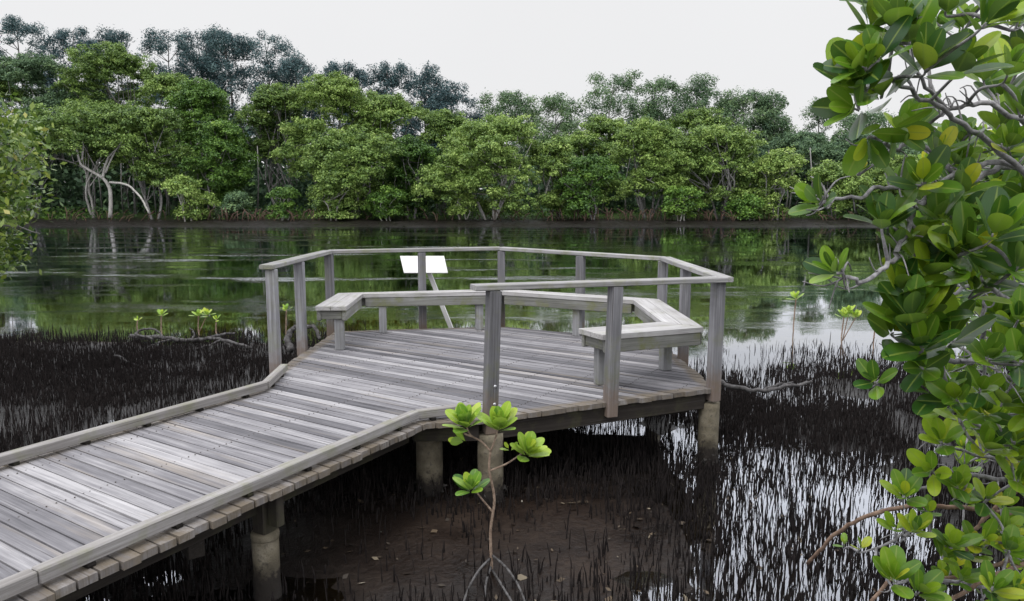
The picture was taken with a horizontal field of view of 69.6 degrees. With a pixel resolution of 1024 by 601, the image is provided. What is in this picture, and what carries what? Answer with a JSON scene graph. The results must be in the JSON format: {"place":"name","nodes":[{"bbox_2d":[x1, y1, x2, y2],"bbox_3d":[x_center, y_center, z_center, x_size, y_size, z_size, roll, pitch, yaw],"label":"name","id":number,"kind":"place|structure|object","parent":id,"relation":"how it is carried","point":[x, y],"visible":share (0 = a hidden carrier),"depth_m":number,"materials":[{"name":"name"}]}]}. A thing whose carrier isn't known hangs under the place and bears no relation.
{"place":"outdoors","nodes":[
{"label":"outdoors","id":0,"kind":"place"},
{"bbox_2d":[0,227,1023,426],"bbox_3d":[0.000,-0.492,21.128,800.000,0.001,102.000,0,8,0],"label":"water","id":1,"kind":"structure","parent":0,"point":[111,278],"depth_m":22.72,"materials":[{"name":"liquid"}]},
{"bbox_2d":[0,198,1023,600],"bbox_3d":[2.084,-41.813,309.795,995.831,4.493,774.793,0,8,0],"label":"ground","id":2,"kind":"structure","parent":0,"point":[542,536],"depth_m":5.34,"materials":[{"name":"soil"}]},
{"bbox_2d":[0,71,48,165],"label":"mangrove tree","id":3,"kind":"object","parent":2,"relation":"on","point":[3,86],"visible":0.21,"depth_m":84.91,"materials":[{"name":"green plant"}]},
{"bbox_2d":[0,126,65,217],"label":"waterside mangrove","id":4,"kind":"object","parent":2,"relation":"on","point":[56,174],"visible":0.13,"depth_m":77.01,"materials":[{"name":"green plant"}]},
{"bbox_2d":[0,13,68,129],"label":"skyline tree","id":5,"kind":"object","parent":2,"relation":"on","point":[14,26],"visible":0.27,"depth_m":99.86,"materials":[{"name":"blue plant"}]},
{"bbox_2d":[0,91,76,282],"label":"leafy tree","id":6,"kind":"object","parent":2,"relation":"on","point":[10,199],"visible":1,"depth_m":8.34,"materials":[{"name":"green plant"}]},
{"bbox_2d":[0,49,111,206],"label":"mangrove tree","id":7,"kind":"object","parent":2,"relation":"on","point":[34,68],"visible":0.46,"depth_m":84.88,"materials":[{"name":"green plant"}]},
{"bbox_2d":[33,25,106,186],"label":"skyline tree","id":8,"kind":"object","parent":2,"relation":"on","point":[61,36],"visible":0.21,"depth_m":97.41,"materials":[{"name":"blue plant"}]},
{"bbox_2d":[6,99,170,217],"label":"waterside mangrove","id":9,"kind":"object","parent":2,"relation":"on","point":[90,124],"visible":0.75,"depth_m":72.86,"materials":[{"name":"green plant"}]},
{"bbox_2d":[89,24,137,186],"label":"skyline tree","id":10,"kind":"object","parent":2,"relation":"on","point":[110,37],"visible":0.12,"depth_m":100.14,"materials":[{"name":"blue plant"}]},
{"bbox_2d":[45,41,192,211],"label":"mangrove tree","id":11,"kind":"object","parent":2,"relation":"on","point":[115,59],"visible":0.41,"depth_m":85.38,"materials":[{"name":"green plant"}]},
{"bbox_2d":[101,106,196,219],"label":"waterside mangrove","id":12,"kind":"object","parent":2,"relation":"on","point":[145,165],"visible":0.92,"depth_m":74.05,"materials":[{"name":"green plant"}]},
{"bbox_2d":[157,309,167,334],"bbox_3d":[-6.146,0.445,12.942,0.182,0.572,0.226,-1,8,-11],"label":"mangrove sprout","id":13,"kind":"object","parent":2,"relation":"on","point":[159,311],"visible":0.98,"depth_m":12.97,"materials":[{"name":"green plant"}]},
{"bbox_2d":[124,71,203,210],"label":"mangrove tree","id":14,"kind":"object","parent":2,"relation":"on","point":[164,84],"visible":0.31,"depth_m":84.30,"materials":[{"name":"green plant"}]},
{"bbox_2d":[132,27,208,164],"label":"skyline tree","id":15,"kind":"object","parent":2,"relation":"on","point":[162,46],"visible":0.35,"depth_m":97.13,"materials":[{"name":"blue plant"}]},
{"bbox_2d":[158,174,220,221],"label":"waterside bush","id":16,"kind":"object","parent":2,"relation":"on","point":[187,190],"visible":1,"depth_m":70.69,"materials":[{"name":"green plant"}]},
{"bbox_2d":[129,328,251,350],"bbox_3d":[-5.288,0.619,11.920,2.558,0.275,0.830,1,8,11],"label":"fallen branch","id":17,"kind":"object","parent":2,"relation":"on","point":[168,338],"visible":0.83,"depth_m":12.01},
{"bbox_2d":[189,307,215,334],"bbox_3d":[-5.432,0.424,12.993,0.422,0.597,0.283,0,8,0],"label":"mangrove sprout","id":18,"kind":"object","parent":2,"relation":"on","point":[198,313],"visible":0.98,"depth_m":12.97,"materials":[{"name":"green plant"}]},
{"bbox_2d":[172,27,234,150],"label":"skyline tree","id":19,"kind":"object","parent":2,"relation":"on","point":[193,45],"visible":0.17,"depth_m":100.28,"materials":[{"name":"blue plant"}]},
{"bbox_2d":[163,76,256,213],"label":"mangrove tree","id":20,"kind":"object","parent":2,"relation":"on","point":[204,98],"visible":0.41,"depth_m":80.86,"materials":[{"name":"green plant"}]},
{"bbox_2d":[213,314,220,333],"bbox_3d":[-5.162,0.496,12.857,0.144,0.494,0.160,0,8,0],"label":"mangrove sprout","id":21,"kind":"object","parent":2,"relation":"on","point":[215,317],"visible":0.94,"depth_m":12.87,"materials":[{"name":"green plant"}]},
{"bbox_2d":[176,119,259,217],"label":"waterside mangrove","id":22,"kind":"object","parent":2,"relation":"on","point":[222,178],"visible":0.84,"depth_m":75.83,"materials":[{"name":"green plant"}]},
{"bbox_2d":[195,23,264,151],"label":"skyline tree","id":23,"kind":"object","parent":2,"relation":"on","point":[227,39],"visible":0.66,"depth_m":97.68,"materials":[{"name":"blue plant"}]},
{"bbox_2d":[212,189,256,219],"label":"waterside bush","id":24,"kind":"object","parent":2,"relation":"on","point":[234,201],"visible":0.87,"depth_m":73.48,"materials":[{"name":"green plant"}]},
{"bbox_2d":[225,28,310,158],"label":"skyline tree","id":25,"kind":"object","parent":2,"relation":"on","point":[271,74],"visible":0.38,"depth_m":98.13,"materials":[{"name":"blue plant"}]},
{"bbox_2d":[226,82,318,211],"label":"mangrove tree","id":26,"kind":"object","parent":2,"relation":"on","point":[263,119],"visible":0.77,"depth_m":83.03,"materials":[{"name":"green plant"}]},
{"bbox_2d":[265,187,302,220],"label":"waterside bush","id":27,"kind":"object","parent":2,"relation":"on","point":[283,203],"visible":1,"depth_m":71.82,"materials":[{"name":"green plant"}]},
{"bbox_2d":[280,303,291,334],"bbox_3d":[-3.648,0.424,11.963,0.202,0.742,0.222,0,8,0],"label":"mangrove sprout","id":28,"kind":"object","parent":2,"relation":"on","point":[285,307],"visible":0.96,"depth_m":11.95,"materials":[{"name":"green plant"}]},
{"bbox_2d":[274,51,329,205],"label":"skyline tree","id":29,"kind":"object","parent":2,"relation":"on","point":[293,67],"visible":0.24,"depth_m":96.45,"materials":[{"name":"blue plant"}]},
{"bbox_2d":[284,324,320,352],"bbox_3d":[-2.793,0.502,9.863,0.524,0.370,0.303,0,8,0],"label":"curved branch","id":30,"kind":"object","parent":2,"relation":"on","point":[288,344],"visible":0.76,"depth_m":9.82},
{"bbox_2d":[269,70,386,191],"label":"mangrove tree","id":31,"kind":"object","parent":2,"relation":"on","point":[342,92],"visible":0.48,"depth_m":79.33,"materials":[{"name":"green plant"}]},
{"bbox_2d":[311,174,361,220],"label":"waterside bush","id":32,"kind":"object","parent":2,"relation":"on","point":[337,190],"visible":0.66,"depth_m":71.31,"materials":[{"name":"green plant"}]},
{"bbox_2d":[313,58,370,128],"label":"skyline tree","id":33,"kind":"object","parent":2,"relation":"on","point":[345,69],"visible":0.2,"depth_m":97.75,"materials":[{"name":"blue plant"}]},
{"bbox_2d":[293,124,409,218],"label":"waterside mangrove","id":34,"kind":"object","parent":2,"relation":"on","point":[358,149],"visible":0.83,"depth_m":71.62,"materials":[{"name":"green plant"}]},
{"bbox_2d":[0,326,721,600],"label":"boardwalk platform","id":35,"kind":"structure","parent":2,"relation":"on","point":[83,513],"depth_m":5.21,"materials":[{"name":"grey"}]},
{"bbox_2d":[400,256,452,327],"bbox_3d":[-1.015,0.345,10.220,1.081,1.908,0.298,0,8,0],"label":"interpretive sign","id":36,"kind":"object","parent":35,"relation":"on","point":[435,264],"visible":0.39,"depth_m":10.11,"materials":[{"name":"white paint"}]},
{"bbox_2d":[259,247,733,434],"bbox_3d":[-0.260,0.165,7.662,4.337,1.184,4.312,0,8,0],"label":"railing","id":37,"kind":"object","parent":35,"relation":"on","point":[495,311],"visible":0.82,"depth_m":6.50,"materials":[{"name":"grey wood"}]},
{"bbox_2d":[315,290,702,384],"bbox_3d":[-0.043,0.283,8.270,4.637,0.499,2.479,5,9,30],"label":"bench","id":38,"kind":"object","parent":35,"relation":"on","point":[664,328],"visible":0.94,"depth_m":8.34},
{"bbox_2d":[348,59,414,168],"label":"skyline tree","id":39,"kind":"object","parent":2,"relation":"on","point":[385,81],"visible":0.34,"depth_m":96.34,"materials":[{"name":"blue plant"}]},
{"bbox_2d":[358,184,411,220],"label":"waterside bush","id":40,"kind":"object","parent":2,"relation":"on","point":[378,205],"visible":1,"depth_m":71.32,"materials":[{"name":"green plant"}]},
{"bbox_2d":[348,92,430,214],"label":"mangrove tree","id":41,"kind":"object","parent":2,"relation":"on","point":[397,106],"visible":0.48,"depth_m":79.26,"materials":[{"name":"green plant"}]},
{"bbox_2d":[380,134,443,218],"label":"waterside mangrove","id":42,"kind":"object","parent":2,"relation":"on","point":[419,153],"visible":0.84,"depth_m":75.44,"materials":[{"name":"green plant"}]},
{"bbox_2d":[397,60,447,167],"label":"skyline tree","id":43,"kind":"object","parent":2,"relation":"on","point":[421,82],"visible":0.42,"depth_m":96.04,"materials":[{"name":"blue plant"}]},
{"bbox_2d":[428,567,431,600],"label":"breathing root","id":44,"kind":"object","parent":2,"relation":"on","point":[430,586],"visible":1,"depth_m":4.26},
{"bbox_2d":[414,108,472,214],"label":"mangrove tree","id":45,"kind":"object","parent":2,"relation":"on","point":[447,122],"visible":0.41,"depth_m":79.32,"materials":[{"name":"green plant"}]},
{"bbox_2d":[420,80,485,203],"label":"skyline tree","id":46,"kind":"object","parent":2,"relation":"on","point":[451,100],"visible":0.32,"depth_m":93.98,"materials":[{"name":"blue plant"}]},
{"bbox_2d":[446,181,479,219],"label":"waterside bush","id":47,"kind":"object","parent":2,"relation":"on","point":[462,199],"visible":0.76,"depth_m":71.58,"materials":[{"name":"green plant"}]},
{"bbox_2d":[6,120,920,213],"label":"dense wood","id":48,"kind":"object","parent":2,"relation":"on","point":[70,194],"visible":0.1,"depth_m":86.93,"materials":[{"name":"green plant"}]},
{"bbox_2d":[13,207,921,221],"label":"root tangle","id":49,"kind":"object","parent":2,"relation":"on","point":[511,217],"visible":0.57,"depth_m":72.67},
{"bbox_2d":[12,204,924,219],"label":"undergrowth","id":50,"kind":"object","parent":2,"relation":"on","point":[539,216],"visible":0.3,"depth_m":77.44,"materials":[{"name":"green plant"}]},
{"bbox_2d":[12,146,936,217],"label":"slender trunks","id":51,"kind":"object","parent":2,"relation":"on","point":[136,208],"visible":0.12,"depth_m":81.65,"materials":[{"name":"grey plant"}]},
{"bbox_2d":[473,542,475,572],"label":"breathing root","id":52,"kind":"object","parent":2,"relation":"on","point":[474,558],"visible":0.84,"depth_m":4.68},
{"bbox_2d":[409,112,542,219],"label":"waterside mangrove","id":53,"kind":"object","parent":2,"relation":"on","point":[482,146],"visible":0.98,"depth_m":70.94,"materials":[{"name":"green plant"}]},
{"bbox_2d":[442,401,550,600],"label":"mangrove seedling","id":54,"kind":"object","parent":2,"relation":"on","point":[503,417],"visible":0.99,"depth_m":4.57,"materials":[{"name":"green plant"}]},
{"bbox_2d":[0,323,1023,600],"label":"root spike field","id":55,"kind":"structure","parent":2,"relation":"on","point":[118,371],"depth_m":6.64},
{"bbox_2d":[474,90,555,199],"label":"back tree","id":56,"kind":"object","parent":2,"relation":"on","point":[517,107],"visible":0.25,"depth_m":90.59,"materials":[{"name":"green plant"}]},
{"bbox_2d":[514,570,515,599],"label":"breathing root","id":57,"kind":"object","parent":2,"relation":"on","point":[515,587],"visible":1,"depth_m":4.40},
{"bbox_2d":[520,133,578,218],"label":"waterside mangrove","id":58,"kind":"object","parent":2,"relation":"on","point":[556,161],"visible":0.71,"depth_m":73.98,"materials":[{"name":"green plant"}]},
{"bbox_2d":[520,91,583,193],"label":"back tree","id":59,"kind":"object","parent":2,"relation":"on","point":[564,127],"visible":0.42,"depth_m":90.94,"materials":[{"name":"green plant"}]},
{"bbox_2d":[566,500,571,538],"bbox_3d":[0.394,1.555,5.159,0.010,0.318,0.067,6,10,40],"label":"breathing root","id":60,"kind":"object","parent":2,"relation":"on","point":[568,521],"visible":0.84,"depth_m":5.15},
{"bbox_2d":[282,456,875,600],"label":"leaf litter","id":61,"kind":"object","parent":2,"relation":"on","point":[521,577],"visible":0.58,"depth_m":4.97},
{"bbox_2d":[549,154,628,219],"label":"waterside mangrove","id":62,"kind":"object","parent":2,"relation":"on","point":[593,167],"visible":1,"depth_m":71.73,"materials":[{"name":"green plant"}]},
{"bbox_2d":[595,558,597,585],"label":"breathing root","id":63,"kind":"object","parent":2,"relation":"on","point":[596,572],"visible":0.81,"depth_m":4.52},
{"bbox_2d":[563,113,637,212],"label":"mangrove tree","id":64,"kind":"object","parent":2,"relation":"on","point":[605,125],"visible":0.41,"depth_m":83.10,"materials":[{"name":"green plant"}]},
{"bbox_2d":[570,68,654,192],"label":"back tree","id":65,"kind":"object","parent":2,"relation":"on","point":[626,83],"visible":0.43,"depth_m":92.05,"materials":[{"name":"green plant"}]},
{"bbox_2d":[634,572,639,596],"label":"breathing root","id":66,"kind":"object","parent":2,"relation":"on","point":[636,585],"visible":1,"depth_m":4.43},
{"bbox_2d":[643,576,644,600],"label":"breathing root","id":67,"kind":"object","parent":2,"relation":"on","point":[643,589],"visible":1,"depth_m":4.34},
{"bbox_2d":[646,562,652,592],"bbox_3d":[0.810,1.683,4.385,0.010,0.318,0.067,-7,11,-42],"label":"breathing root","id":68,"kind":"object","parent":2,"relation":"on","point":[648,578],"visible":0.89,"depth_m":4.38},
{"bbox_2d":[619,75,680,207],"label":"back tree","id":69,"kind":"object","parent":2,"relation":"on","point":[653,89],"visible":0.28,"depth_m":91.03,"materials":[{"name":"green plant"}]},
{"bbox_2d":[603,114,702,217],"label":"waterside mangrove","id":70,"kind":"object","parent":2,"relation":"on","point":[652,142],"visible":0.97,"depth_m":73.52,"materials":[{"name":"green plant"}]},
{"bbox_2d":[668,559,670,586],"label":"breathing root","id":71,"kind":"object","parent":2,"relation":"on","point":[669,575],"visible":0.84,"depth_m":4.55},
{"bbox_2d":[674,563,678,595],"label":"breathing root","id":72,"kind":"object","parent":2,"relation":"on","point":[677,581],"visible":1,"depth_m":4.44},
{"bbox_2d":[661,184,707,220],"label":"waterside bush","id":73,"kind":"object","parent":2,"relation":"on","point":[683,204],"visible":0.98,"depth_m":71.36,"materials":[{"name":"green plant"}]},
{"bbox_2d":[683,551,686,587],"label":"breathing root","id":74,"kind":"object","parent":2,"relation":"on","point":[685,571],"visible":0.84,"depth_m":4.50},
{"bbox_2d":[660,73,735,155],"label":"back tree","id":75,"kind":"object","parent":2,"relation":"on","point":[697,89],"visible":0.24,"depth_m":92.19,"materials":[{"name":"green plant"}]},
{"bbox_2d":[697,559,698,586],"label":"breathing root","id":76,"kind":"object","parent":2,"relation":"on","point":[697,573],"visible":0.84,"depth_m":4.53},
{"bbox_2d":[661,106,744,211],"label":"mangrove tree","id":77,"kind":"object","parent":2,"relation":"on","point":[688,118],"visible":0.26,"depth_m":82.81,"materials":[{"name":"green plant"}]},
{"bbox_2d":[714,507,716,538],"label":"breathing root","id":78,"kind":"object","parent":2,"relation":"on","point":[715,523],"visible":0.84,"depth_m":5.24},
{"bbox_2d":[672,121,767,218],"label":"waterside mangrove","id":79,"kind":"object","parent":2,"relation":"on","point":[710,145],"visible":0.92,"depth_m":73.61,"materials":[{"name":"green plant"}]},
{"bbox_2d":[730,559,734,597],"bbox_3d":[1.330,1.702,4.452,0.036,0.293,0.010,-6,10,-38],"label":"breathing root","id":80,"kind":"object","parent":2,"relation":"on","point":[732,581],"visible":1,"depth_m":4.45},
{"bbox_2d":[721,192,766,220],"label":"waterside bush","id":81,"kind":"object","parent":2,"relation":"on","point":[745,205],"visible":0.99,"depth_m":71.65,"materials":[{"name":"green plant"}]},
{"bbox_2d":[714,85,780,188],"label":"back tree","id":82,"kind":"object","parent":2,"relation":"on","point":[735,104],"visible":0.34,"depth_m":91.03,"materials":[{"name":"green plant"}]},
{"bbox_2d":[744,549,750,580],"bbox_3d":[1.488,1.694,4.670,0.047,0.268,0.010,0,8,0],"label":"breathing root","id":83,"kind":"object","parent":2,"relation":"on","point":[746,565],"visible":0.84,"depth_m":4.67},
{"bbox_2d":[744,557,751,587],"bbox_3d":[1.463,1.705,4.579,0.047,0.268,0.010,3,9,24],"label":"breathing root","id":84,"kind":"object","parent":2,"relation":"on","point":[747,573],"visible":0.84,"depth_m":4.58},
{"bbox_2d":[755,552,760,581],"bbox_3d":[1.548,1.704,4.644,0.010,0.268,0.047,-1,8,-10],"label":"breathing root","id":85,"kind":"object","parent":2,"relation":"on","point":[757,568],"visible":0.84,"depth_m":4.64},
{"bbox_2d":[721,379,812,392],"bbox_3d":[2.789,0.924,8.108,1.107,0.140,0.247,-2,8,-12],"label":"fallen log","id":86,"kind":"object","parent":2,"relation":"on","point":[767,389],"visible":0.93,"depth_m":8.02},
{"bbox_2d":[729,145,808,219],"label":"waterside mangrove","id":87,"kind":"object","parent":2,"relation":"on","point":[779,163],"visible":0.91,"depth_m":72.94,"materials":[{"name":"green plant"}]},
{"bbox_2d":[750,88,798,193],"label":"back tree","id":88,"kind":"object","parent":2,"relation":"on","point":[771,121],"visible":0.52,"depth_m":90.65,"materials":[{"name":"green plant"}]},
{"bbox_2d":[771,524,778,553],"bbox_3d":[1.746,1.635,4.913,0.067,0.318,0.010,-3,8,-23],"label":"breathing root","id":89,"kind":"object","parent":2,"relation":"on","point":[774,540],"visible":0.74,"depth_m":4.91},
{"bbox_2d":[773,547,776,578],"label":"breathing root","id":90,"kind":"object","parent":2,"relation":"on","point":[775,562],"visible":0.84,"depth_m":4.71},
{"bbox_2d":[792,547,793,572],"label":"breathing root","id":91,"kind":"object","parent":2,"relation":"on","point":[792,562],"visible":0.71,"depth_m":4.77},
{"bbox_2d":[750,129,837,208],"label":"mangrove tree","id":92,"kind":"object","parent":2,"relation":"on","point":[803,142],"visible":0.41,"depth_m":82.46,"materials":[{"name":"green plant"}]},
{"bbox_2d":[793,551,794,589],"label":"breathing root","id":93,"kind":"object","parent":2,"relation":"on","point":[794,570],"visible":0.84,"depth_m":4.56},
{"bbox_2d":[787,291,803,331],"bbox_3d":[5.141,0.268,13.367,0.289,0.889,0.276,-3,8,-19],"label":"mangrove sprout","id":94,"kind":"object","parent":2,"relation":"on","point":[794,294],"visible":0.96,"depth_m":13.34,"materials":[{"name":"green plant"}]},
{"bbox_2d":[812,569,816,600],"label":"breathing root","id":95,"kind":"object","parent":2,"relation":"on","point":[814,586],"visible":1,"depth_m":4.33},
{"bbox_2d":[798,97,839,196],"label":"back tree","id":96,"kind":"object","parent":2,"relation":"on","point":[818,119],"visible":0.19,"depth_m":94.24,"materials":[{"name":"green plant"}]},
{"bbox_2d":[826,549,833,584],"bbox_3d":[1.989,1.689,4.613,0.036,0.293,0.010,0,8,2],"label":"breathing root","id":97,"kind":"object","parent":2,"relation":"on","point":[829,569],"visible":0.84,"depth_m":4.61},
{"bbox_2d":[837,556,838,580],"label":"breathing root","id":98,"kind":"object","parent":2,"relation":"on","point":[837,569],"visible":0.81,"depth_m":4.66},
{"bbox_2d":[805,159,878,218],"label":"waterside mangrove","id":99,"kind":"object","parent":2,"relation":"on","point":[832,171],"visible":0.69,"depth_m":73.19,"materials":[{"name":"green plant"}]},
{"bbox_2d":[835,305,861,343],"bbox_3d":[5.563,0.453,12.201,0.498,0.772,0.374,0,8,0],"label":"mangrove sprout","id":100,"kind":"object","parent":2,"relation":"on","point":[847,311],"visible":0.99,"depth_m":12.18,"materials":[{"name":"green plant"}]},
{"bbox_2d":[815,105,905,161],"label":"back tree","id":101,"kind":"object","parent":2,"relation":"on","point":[874,118],"visible":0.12,"depth_m":90.62,"materials":[{"name":"green plant"}]},
{"bbox_2d":[816,130,905,213],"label":"mangrove tree","id":102,"kind":"object","parent":2,"relation":"on","point":[842,147],"visible":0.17,"depth_m":80.96,"materials":[{"name":"green plant"}]},
{"bbox_2d":[861,152,939,210],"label":"waterside mangrove","id":103,"kind":"object","parent":2,"relation":"on","point":[879,174],"visible":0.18,"depth_m":74.74,"materials":[{"name":"green plant"}]},
{"bbox_2d":[788,0,1023,431],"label":"mangrove shrub","id":104,"kind":"object","parent":2,"relation":"on","point":[925,314],"visible":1,"depth_m":1.57,"materials":[{"name":"green plant"}]},
{"bbox_2d":[806,392,1023,600],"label":"mangrove shrub","id":105,"kind":"object","parent":2,"relation":"on","point":[1003,529],"visible":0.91,"depth_m":2.48,"materials":[{"name":"green plant"}]},
{"bbox_2d":[896,122,939,150],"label":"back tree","id":106,"kind":"object","parent":2,"relation":"on","point":[906,147],"visible":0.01,"depth_m":92.51,"materials":[{"name":"green plant"}]},
{"bbox_2d":[900,143,1018,183],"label":"mangrove tree","id":107,"kind":"object","parent":2,"relation":"on","point":[909,151],"visible":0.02,"depth_m":82.33,"materials":[{"name":"green plant"}]},
{"bbox_2d":[915,117,1023,462],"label":"mangrove shrub","id":108,"kind":"object","parent":2,"relation":"on","point":[963,441],"visible":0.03,"depth_m":4.46,"materials":[{"name":"green plant"}]},
{"bbox_2d":[983,157,1023,180],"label":"waterside mangrove","id":109,"kind":"object","parent":2,"relation":"on","point":[1002,171],"visible":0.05,"depth_m":72.80,"materials":[{"name":"green plant"}]},
{"bbox_2d":[0,0,1023,188],"label":"sky","id":110,"kind":"structure","parent":0,"point":[531,47],"materials":[{"name":"white"}]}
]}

